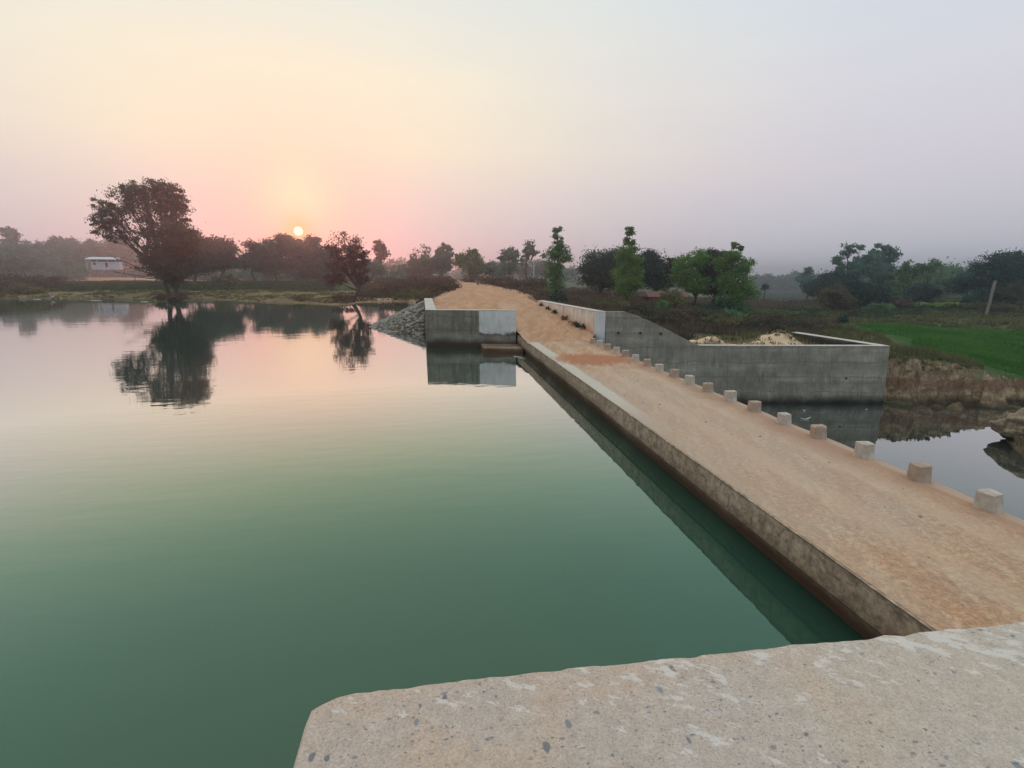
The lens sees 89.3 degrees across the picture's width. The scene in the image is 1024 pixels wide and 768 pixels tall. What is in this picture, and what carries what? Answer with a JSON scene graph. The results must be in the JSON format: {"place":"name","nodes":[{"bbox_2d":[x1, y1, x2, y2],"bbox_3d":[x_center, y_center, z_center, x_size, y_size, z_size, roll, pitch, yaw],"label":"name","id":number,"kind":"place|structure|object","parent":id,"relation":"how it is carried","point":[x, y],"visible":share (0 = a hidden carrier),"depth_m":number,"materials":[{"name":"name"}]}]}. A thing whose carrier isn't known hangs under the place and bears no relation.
{"place":"outdoors","nodes":[
{"label":"outdoors","id":0,"kind":"place"},
{"bbox_2d":[85,257,122,269],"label":"white house","id":1,"kind":"structure","parent":0,"point":[100,263],"depth_m":189.45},
{"bbox_2d":[0,299,865,767],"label":"lake water","id":2,"kind":"structure","parent":0,"point":[242,535],"depth_m":8.17,"materials":[{"name":"liquid"}]},
{"bbox_2d":[146,291,191,301],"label":"shrub","id":3,"kind":"object","parent":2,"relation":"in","point":[174,297],"visible":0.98,"depth_m":81.26,"materials":[{"name":"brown plant"}]},
{"bbox_2d":[0,276,1023,458],"bbox_3d":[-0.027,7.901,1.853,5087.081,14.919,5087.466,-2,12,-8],"label":"ground","id":4,"kind":"structure","parent":0,"point":[986,387],"depth_m":28.14,"materials":[{"name":"soil"}]},
{"bbox_2d":[0,226,23,243],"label":"hazy tree","id":5,"kind":"object","parent":4,"relation":"on","point":[7,232],"visible":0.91,"depth_m":299.12,"materials":[{"name":"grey plant"}]},
{"bbox_2d":[0,239,34,258],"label":"hazy tree","id":6,"kind":"object","parent":4,"relation":"on","point":[22,249],"visible":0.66,"depth_m":257.89,"materials":[{"name":"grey plant"}]},
{"bbox_2d":[0,249,50,274],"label":"hazy tree","id":7,"kind":"object","parent":4,"relation":"on","point":[11,262],"visible":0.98,"depth_m":198.72,"materials":[{"name":"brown plant"}]},
{"bbox_2d":[0,280,50,294],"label":"shrub","id":8,"kind":"object","parent":4,"relation":"on","point":[23,288],"visible":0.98,"depth_m":95.03,"materials":[{"name":"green plant"}]},
{"bbox_2d":[3,274,57,287],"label":"shrub","id":9,"kind":"object","parent":4,"relation":"on","point":[40,282],"visible":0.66,"depth_m":108.51,"materials":[{"name":"brown plant"}]},
{"bbox_2d":[21,238,59,255],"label":"hazy tree","id":10,"kind":"object","parent":4,"relation":"on","point":[39,246],"visible":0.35,"depth_m":319.25,"materials":[{"name":"grey plant"}]},
{"bbox_2d":[44,235,79,270],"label":"hazy tree","id":11,"kind":"object","parent":4,"relation":"on","point":[61,242],"visible":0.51,"depth_m":327.64,"materials":[{"name":"grey plant"}]},
{"bbox_2d":[31,245,93,279],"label":"hazy tree","id":12,"kind":"object","parent":4,"relation":"on","point":[68,253],"visible":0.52,"depth_m":249.24,"materials":[{"name":"grey plant"}]},
{"bbox_2d":[74,237,115,276],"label":"hazy tree","id":13,"kind":"object","parent":4,"relation":"on","point":[89,246],"visible":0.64,"depth_m":335.54,"materials":[{"name":"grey plant"}]},
{"bbox_2d":[92,235,148,276],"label":"hazy tree","id":14,"kind":"object","parent":4,"relation":"on","point":[113,248],"visible":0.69,"depth_m":326.32,"materials":[{"name":"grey plant"}]},
{"bbox_2d":[84,176,195,299],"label":"dome tree","id":15,"kind":"object","parent":4,"relation":"on","point":[170,198],"visible":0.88,"depth_m":85.50,"materials":[{"name":"green plant"}]},
{"bbox_2d":[123,213,205,294],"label":"dark tree","id":16,"kind":"object","parent":4,"relation":"on","point":[173,256],"visible":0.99,"depth_m":81.78,"materials":[{"name":"green plant"}]},
{"bbox_2d":[107,255,167,285],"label":"bare branch","id":17,"kind":"object","parent":16,"relation":"attached to","point":[139,270],"visible":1,"depth_m":81.43,"materials":[{"name":"brown plant"}]},
{"bbox_2d":[38,280,335,291],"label":"green crop","id":18,"kind":"object","parent":4,"relation":"on","point":[72,285],"visible":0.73,"depth_m":116.88,"materials":[{"name":"green plant"}]},
{"bbox_2d":[0,286,397,303],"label":"shore grass","id":19,"kind":"structure","parent":4,"relation":"on","point":[221,292],"depth_m":92.22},
{"bbox_2d":[183,226,232,283],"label":"grove tree","id":20,"kind":"object","parent":4,"relation":"on","point":[209,261],"visible":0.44,"depth_m":130.52,"materials":[{"name":"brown plant"}]},
{"bbox_2d":[198,233,241,277],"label":"grove tree","id":21,"kind":"object","parent":4,"relation":"on","point":[225,249],"visible":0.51,"depth_m":148.55,"materials":[{"name":"brown plant"}]},
{"bbox_2d":[207,271,241,285],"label":"shrub","id":22,"kind":"object","parent":4,"relation":"on","point":[229,279],"visible":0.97,"depth_m":117.41,"materials":[{"name":"green plant"}]},
{"bbox_2d":[237,238,285,280],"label":"grove tree","id":23,"kind":"object","parent":4,"relation":"on","point":[251,261],"visible":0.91,"depth_m":168.39,"materials":[{"name":"brown plant"}]},
{"bbox_2d":[259,232,294,280],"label":"grove tree","id":24,"kind":"object","parent":4,"relation":"on","point":[272,242],"visible":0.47,"depth_m":179.03,"materials":[{"name":"brown plant"}]},
{"bbox_2d":[270,234,326,280],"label":"grove tree","id":25,"kind":"object","parent":4,"relation":"on","point":[295,252],"visible":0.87,"depth_m":176.91,"materials":[{"name":"green plant"}]},
{"bbox_2d":[300,241,344,280],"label":"grove tree","id":26,"kind":"object","parent":4,"relation":"on","point":[317,266],"visible":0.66,"depth_m":172.37,"materials":[{"name":"brown plant"}]},
{"bbox_2d":[331,292,355,301],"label":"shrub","id":27,"kind":"object","parent":4,"relation":"on","point":[338,297],"visible":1,"depth_m":73.67,"materials":[{"name":"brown plant"}]},
{"bbox_2d":[322,231,371,302],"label":"reddish tree","id":28,"kind":"object","parent":4,"relation":"on","point":[353,254],"visible":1,"depth_m":75.65,"materials":[{"name":"brown plant"}]},
{"bbox_2d":[360,257,386,282],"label":"grove tree","id":29,"kind":"object","parent":4,"relation":"on","point":[375,268],"visible":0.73,"depth_m":169.47,"materials":[{"name":"brown plant"}]},
{"bbox_2d":[371,239,390,278],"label":"slender tree","id":30,"kind":"object","parent":4,"relation":"on","point":[380,248],"visible":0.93,"depth_m":183.99,"materials":[{"name":"brown plant"}]},
{"bbox_2d":[377,283,412,292],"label":"shrub","id":31,"kind":"object","parent":4,"relation":"on","point":[397,287],"visible":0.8,"depth_m":87.76,"materials":[{"name":"brown plant"}]},
{"bbox_2d":[369,300,424,334],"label":"riprap stones","id":32,"kind":"object","parent":4,"relation":"on","point":[399,317],"visible":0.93,"depth_m":39.33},
{"bbox_2d":[358,282,451,303],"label":"mound grass","id":33,"kind":"structure","parent":4,"relation":"on","point":[369,290],"depth_m":85.75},
{"bbox_2d":[392,288,420,299],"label":"shrub","id":34,"kind":"object","parent":4,"relation":"on","point":[403,294],"visible":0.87,"depth_m":81.41,"materials":[{"name":"green plant"}]},
{"bbox_2d":[394,254,436,277],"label":"hazy tree","id":35,"kind":"object","parent":4,"relation":"on","point":[420,263],"visible":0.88,"depth_m":168.23,"materials":[{"name":"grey plant"}]},
{"bbox_2d":[429,242,456,275],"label":"column tree","id":36,"kind":"object","parent":4,"relation":"on","point":[441,259],"visible":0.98,"depth_m":164.02,"materials":[{"name":"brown plant"}]},
{"bbox_2d":[451,247,488,277],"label":"conical tree","id":37,"kind":"object","parent":4,"relation":"on","point":[471,262],"visible":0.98,"depth_m":148.90,"materials":[{"name":"green plant"}]},
{"bbox_2d":[424,298,522,352],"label":"abutment wall","id":38,"kind":"structure","parent":4,"relation":"on","point":[488,331],"depth_m":29.04,"materials":[{"name":"grey concrete"}]},
{"bbox_2d":[479,260,502,276],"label":"hazy tree","id":39,"kind":"object","parent":4,"relation":"on","point":[489,270],"visible":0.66,"depth_m":169.29,"materials":[{"name":"green plant"}]},
{"bbox_2d":[474,274,513,285],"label":"shrub","id":40,"kind":"object","parent":4,"relation":"on","point":[489,279],"visible":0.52,"depth_m":99.37,"materials":[{"name":"brown plant"}]},
{"bbox_2d":[490,245,523,276],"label":"umbrella tree","id":41,"kind":"object","parent":4,"relation":"on","point":[510,257],"visible":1,"depth_m":159.16,"materials":[{"name":"green plant"}]},
{"bbox_2d":[0,251,1018,297],"bbox_3d":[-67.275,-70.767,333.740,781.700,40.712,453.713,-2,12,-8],"label":"distant woods","id":42,"kind":"object","parent":4,"relation":"on","point":[69,269],"visible":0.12,"depth_m":233.81,"materials":[{"name":"plant"}]},
{"bbox_2d":[495,276,525,288],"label":"shrub","id":43,"kind":"object","parent":4,"relation":"on","point":[506,283],"visible":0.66,"depth_m":87.37,"materials":[{"name":"brown plant"}]},
{"bbox_2d":[506,260,547,278],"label":"hazy tree","id":44,"kind":"object","parent":4,"relation":"on","point":[521,271],"visible":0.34,"depth_m":296.56,"materials":[{"name":"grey plant"}]},
{"bbox_2d":[518,239,539,277],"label":"lanky tree","id":45,"kind":"object","parent":4,"relation":"on","point":[528,251],"visible":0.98,"depth_m":149.47,"materials":[{"name":"green plant"}]},
{"bbox_2d":[511,274,550,289],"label":"shrub","id":46,"kind":"object","parent":4,"relation":"on","point":[533,282],"visible":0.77,"depth_m":87.62,"materials":[{"name":"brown plant"}]},
{"bbox_2d":[531,259,553,278],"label":"hazy tree","id":47,"kind":"object","parent":4,"relation":"on","point":[540,265],"visible":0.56,"depth_m":286.87,"materials":[{"name":"green plant"}]},
{"bbox_2d":[536,226,574,292],"bbox_3d":[4.601,-12.476,54.974,4.036,8.443,3.632,-8,14,-34],"label":"leafy tree","id":48,"kind":"object","parent":4,"relation":"on","point":[557,252],"visible":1,"depth_m":54.70,"materials":[{"name":"green plant"}]},
{"bbox_2d":[548,291,568,301],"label":"shrub","id":49,"kind":"object","parent":4,"relation":"on","point":[558,298],"visible":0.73,"depth_m":50.22,"materials":[{"name":"green plant"}]},
{"bbox_2d":[538,300,605,345],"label":"parapet wall","id":50,"kind":"structure","parent":4,"relation":"on","point":[592,320],"depth_m":29.69,"materials":[{"name":"concrete"}]},
{"bbox_2d":[572,245,643,293],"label":"mango tree","id":51,"kind":"object","parent":4,"relation":"on","point":[594,268],"visible":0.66,"depth_m":76.94,"materials":[{"name":"green plant"}]},
{"bbox_2d":[602,226,647,300],"bbox_3d":[12.773,-12.390,58.194,4.664,10.516,4.298,-12,17,-44],"label":"light green tree","id":52,"kind":"object","parent":4,"relation":"on","point":[627,281],"visible":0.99,"depth_m":57.74,"materials":[{"name":"green plant"}]},
{"bbox_2d":[620,303,668,314],"bbox_3d":[11.599,-6.381,44.613,4.272,1.172,4.004,-9,15,-37],"label":"shrub","id":53,"kind":"object","parent":4,"relation":"on","point":[648,308],"visible":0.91,"depth_m":44.35,"materials":[{"name":"green plant"}]},
{"bbox_2d":[633,248,677,291],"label":"mango tree","id":54,"kind":"object","parent":4,"relation":"on","point":[655,279],"visible":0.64,"depth_m":78.92,"materials":[{"name":"green plant"}]},
{"bbox_2d":[293,622,1023,767],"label":"abutment wall","id":55,"kind":"structure","parent":4,"relation":"on","point":[949,698],"depth_m":2.29,"materials":[{"name":"concrete"}]},
{"bbox_2d":[485,284,837,343],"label":"dry scrub","id":56,"kind":"object","parent":4,"relation":"on","point":[685,329],"visible":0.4,"depth_m":46.70,"materials":[{"name":"plant"}]},
{"bbox_2d":[641,312,684,325],"bbox_3d":[11.234,-4.891,39.515,3.726,1.259,2.620,-2,12,-8],"label":"shrub","id":57,"kind":"object","parent":4,"relation":"on","point":[656,318],"visible":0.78,"depth_m":39.06,"materials":[{"name":"green plant"}]},
{"bbox_2d":[639,291,690,300],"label":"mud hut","id":58,"kind":"object","parent":4,"relation":"on","point":[649,295],"visible":0.28,"depth_m":71.64,"materials":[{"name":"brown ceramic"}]},
{"bbox_2d":[648,284,691,307],"bbox_3d":[16.137,-8.800,54.243,4.987,3.399,4.770,-2,12,-8],"label":"shrub","id":59,"kind":"object","parent":4,"relation":"on","point":[673,298],"visible":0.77,"depth_m":53.79,"materials":[{"name":"green plant"}]},
{"bbox_2d":[663,246,713,305],"bbox_3d":[20.641,-12.148,59.863,6.123,7.442,4.830,-8,14,-32],"label":"mixed tree","id":60,"kind":"object","parent":4,"relation":"on","point":[685,276],"visible":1,"depth_m":59.31,"materials":[{"name":"green plant"}]},
{"bbox_2d":[670,305,727,316],"bbox_3d":[16.595,-6.419,46.568,5.874,1.440,5.536,-2,12,-8],"label":"shrub","id":61,"kind":"object","parent":4,"relation":"on","point":[705,312],"visible":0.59,"depth_m":45.72,"materials":[{"name":"green plant"}]},
{"bbox_2d":[561,290,847,340],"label":"olive slope grass","id":62,"kind":"structure","parent":4,"relation":"on","point":[748,335],"depth_m":42.77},
{"bbox_2d":[662,247,747,302],"bbox_3d":[23.045,-12.426,61.861,10.373,7.683,5.817,-2,12,-8],"label":"mixed tree","id":63,"kind":"object","parent":4,"relation":"on","point":[708,270],"visible":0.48,"depth_m":61.29,"materials":[{"name":"green plant"}]},
{"bbox_2d":[697,295,734,310],"bbox_3d":[21.771,-8.155,54.545,4.128,2.500,3.771,11,16,42],"label":"shrub","id":64,"kind":"object","parent":4,"relation":"on","point":[719,304],"visible":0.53,"depth_m":54.36,"materials":[{"name":"green plant"}]},
{"bbox_2d":[694,313,743,325],"bbox_3d":[16.927,-5.403,42.873,4.120,1.472,3.972,11,16,41],"label":"shrub","id":65,"kind":"object","parent":4,"relation":"on","point":[718,318],"visible":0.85,"depth_m":42.14,"materials":[{"name":"green plant"}]},
{"bbox_2d":[708,242,761,307],"bbox_3d":[24.735,-11.454,56.860,5.888,8.237,4.675,-2,12,-8],"label":"mixed tree","id":66,"kind":"object","parent":4,"relation":"on","point":[737,290],"visible":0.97,"depth_m":56.56,"materials":[{"name":"green plant"}]},
{"bbox_2d":[731,300,753,314],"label":"shrub","id":67,"kind":"object","parent":4,"relation":"on","point":[741,306],"visible":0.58,"depth_m":56.41,"materials":[{"name":"green plant"}]},
{"bbox_2d":[605,311,889,403],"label":"retaining wall","id":68,"kind":"structure","parent":4,"relation":"on","point":[839,370],"depth_m":27.70,"materials":[{"name":"concrete"}]},
{"bbox_2d":[692,329,810,344],"bbox_3d":[14.121,-2.878,32.014,9.124,1.314,6.350,-2,12,-8],"label":"sand pile","id":69,"kind":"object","parent":4,"relation":"on","point":[739,342],"depth_m":30.85,"materials":[{"name":"sand"}]},
{"bbox_2d":[743,317,788,328],"bbox_3d":[19.920,-4.683,40.983,3.574,1.367,3.324,7,14,29],"label":"shrub","id":70,"kind":"object","parent":4,"relation":"on","point":[773,321],"visible":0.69,"depth_m":40.58,"materials":[{"name":"green plant"}]},
{"bbox_2d":[760,272,779,289],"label":"forest tree","id":71,"kind":"object","parent":4,"relation":"on","point":[769,277],"visible":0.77,"depth_m":416.10,"materials":[{"name":"grey plant"}]},
{"bbox_2d":[517,335,1023,639],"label":"causeway","id":72,"kind":"structure","parent":4,"relation":"on","point":[840,540],"depth_m":7.59,"materials":[{"name":"concrete"}]},
{"bbox_2d":[723,390,736,401],"bbox_3d":[5.772,0.348,13.706,0.281,0.344,0.286,-1,10,-8],"label":"bollard","id":73,"kind":"object","parent":72,"relation":"on","point":[730,395],"visible":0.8,"depth_m":13.60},
{"bbox_2d":[747,400,761,412],"bbox_3d":[5.910,0.576,12.649,0.272,0.324,0.277,-3,12,-9],"label":"bollard","id":74,"kind":"object","parent":72,"relation":"on","point":[753,405],"visible":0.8,"depth_m":12.54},
{"bbox_2d":[776,412,791,424],"bbox_3d":[6.078,0.803,11.586,0.265,0.310,0.258,-3,13,-9],"label":"bollard","id":75,"kind":"object","parent":72,"relation":"on","point":[783,418],"visible":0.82,"depth_m":11.49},
{"bbox_2d":[809,424,826,439],"bbox_3d":[6.233,1.005,10.556,0.273,0.354,0.267,-2,11,-1],"label":"bollard","id":76,"kind":"object","parent":72,"relation":"on","point":[818,431],"visible":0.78,"depth_m":10.44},
{"bbox_2d":[853,441,874,459],"bbox_3d":[6.419,1.237,9.451,0.267,0.359,0.272,1,12,-10],"label":"bollard","id":77,"kind":"object","parent":72,"relation":"on","point":[864,449],"visible":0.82,"depth_m":9.35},
{"bbox_2d":[906,462,931,483],"bbox_3d":[6.589,1.460,8.388,0.271,0.356,0.276,-3,11,0],"label":"bollard","id":78,"kind":"object","parent":72,"relation":"on","point":[920,472],"visible":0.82,"depth_m":8.28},
{"bbox_2d":[973,488,1003,513],"bbox_3d":[6.748,1.683,7.339,0.274,0.347,0.267,-4,13,-8],"label":"bollard","id":79,"kind":"object","parent":72,"relation":"on","point":[989,500],"visible":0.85,"depth_m":7.25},
{"bbox_2d":[779,273,799,290],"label":"forest tree","id":80,"kind":"object","parent":4,"relation":"on","point":[787,285],"visible":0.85,"depth_m":415.61,"materials":[{"name":"grey plant"}]},
{"bbox_2d":[781,318,822,329],"bbox_3d":[24.898,-5.136,44.695,3.963,1.321,3.692,-2,12,-8],"label":"shrub","id":81,"kind":"object","parent":4,"relation":"on","point":[804,324],"visible":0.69,"depth_m":44.12,"materials":[{"name":"green plant"}]},
{"bbox_2d":[794,266,818,299],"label":"palm topped tree","id":82,"kind":"object","parent":4,"relation":"on","point":[805,277],"visible":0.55,"depth_m":149.39,"materials":[{"name":"green plant"}]},
{"bbox_2d":[794,269,861,299],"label":"dome tree","id":83,"kind":"object","parent":4,"relation":"on","point":[813,288],"visible":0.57,"depth_m":113.63,"materials":[{"name":"green plant"}]},
{"bbox_2d":[813,282,861,310],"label":"bush","id":84,"kind":"object","parent":4,"relation":"on","point":[836,297],"visible":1,"depth_m":77.55,"materials":[{"name":"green plant"}]},
{"bbox_2d":[830,243,866,280],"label":"airy tree","id":85,"kind":"object","parent":4,"relation":"on","point":[841,268],"visible":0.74,"depth_m":111.88,"materials":[{"name":"green plant"}]},
{"bbox_2d":[830,277,898,307],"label":"dark tree","id":86,"kind":"object","parent":4,"relation":"on","point":[867,293],"visible":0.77,"depth_m":83.36,"materials":[{"name":"green plant"}]},
{"bbox_2d":[848,242,903,284],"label":"airy tree","id":87,"kind":"object","parent":4,"relation":"on","point":[875,267],"visible":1,"depth_m":107.26,"materials":[{"name":"green plant"}]},
{"bbox_2d":[858,302,896,309],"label":"shrub","id":88,"kind":"object","parent":4,"relation":"on","point":[875,305],"visible":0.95,"depth_m":80.64,"materials":[{"name":"green plant"}]},
{"bbox_2d":[743,295,1023,366],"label":"rough grass","id":89,"kind":"structure","parent":4,"relation":"on","point":[853,332],"depth_m":53.03,"materials":[{"name":"plant"}]},
{"bbox_2d":[744,296,1023,318],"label":"meadow grass","id":90,"kind":"structure","parent":4,"relation":"on","point":[876,313],"depth_m":73.97,"materials":[{"name":"green plant"}]},
{"bbox_2d":[750,298,1023,349],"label":"bund weeds","id":91,"kind":"object","parent":4,"relation":"on","point":[1006,323],"visible":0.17,"depth_m":56.81,"materials":[{"name":"green plant"}]},
{"bbox_2d":[866,276,912,298],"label":"hazy tree","id":92,"kind":"object","parent":4,"relation":"on","point":[897,294],"visible":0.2,"depth_m":128.10,"materials":[{"name":"green plant"}]},
{"bbox_2d":[888,259,922,299],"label":"slim tree","id":93,"kind":"object","parent":4,"relation":"on","point":[904,269],"visible":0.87,"depth_m":104.80,"materials":[{"name":"green plant"}]},
{"bbox_2d":[900,282,942,302],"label":"dark tree","id":94,"kind":"object","parent":4,"relation":"on","point":[923,292],"visible":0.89,"depth_m":87.44,"materials":[{"name":"green plant"}]},
{"bbox_2d":[897,258,961,292],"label":"hazy tree","id":95,"kind":"object","parent":4,"relation":"on","point":[943,273],"visible":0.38,"depth_m":132.40,"materials":[{"name":"green plant"}]},
{"bbox_2d":[916,258,944,283],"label":"slim tree","id":96,"kind":"object","parent":4,"relation":"on","point":[932,265],"visible":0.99,"depth_m":99.81,"materials":[{"name":"green plant"}]},
{"bbox_2d":[888,346,984,371],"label":"bank grass","id":97,"kind":"structure","parent":4,"relation":"on","point":[960,363],"depth_m":28.41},
{"bbox_2d":[854,322,1023,376],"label":"rice field","id":98,"kind":"structure","parent":4,"relation":"on","point":[981,349],"depth_m":38.86,"materials":[{"name":"plant"}]},
{"bbox_2d":[940,257,985,295],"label":"hazy tree","id":99,"kind":"object","parent":4,"relation":"on","point":[957,270],"visible":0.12,"depth_m":138.90,"materials":[{"name":"green plant"}]},
{"bbox_2d":[949,288,1001,308],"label":"bush","id":100,"kind":"object","parent":4,"relation":"on","point":[981,295],"visible":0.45,"depth_m":76.63,"materials":[{"name":"green plant"}]},
{"bbox_2d":[959,300,992,311],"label":"shrub","id":101,"kind":"object","parent":4,"relation":"on","point":[973,306],"visible":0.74,"depth_m":74.70,"materials":[{"name":"green plant"}]},
{"bbox_2d":[940,247,1023,294],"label":"dome tree","id":102,"kind":"object","parent":4,"relation":"on","point":[999,268],"visible":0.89,"depth_m":80.51,"materials":[{"name":"green plant"}]},
{"bbox_2d":[988,407,1023,440],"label":"boulder","id":103,"kind":"object","parent":4,"relation":"on","point":[1007,425],"visible":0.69,"depth_m":21.16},
{"bbox_2d":[990,280,1023,304],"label":"dark tree","id":104,"kind":"object","parent":4,"relation":"on","point":[1012,295],"visible":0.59,"depth_m":75.17,"materials":[{"name":"green plant"}]},
{"bbox_2d":[0,0,1023,276],"label":"sky","id":105,"kind":"structure","parent":0,"point":[789,132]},
{"bbox_2d":[433,281,594,343],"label":"dirt road","id":106,"kind":"structure","parent":0,"point":[535,322],"depth_m":36.34,"materials":[{"name":"soil"}]},
{"bbox_2d":[743,402,1023,519],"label":"stream water","id":107,"kind":"structure","parent":0,"point":[968,451],"depth_m":21.96,"materials":[{"name":"liquid"}]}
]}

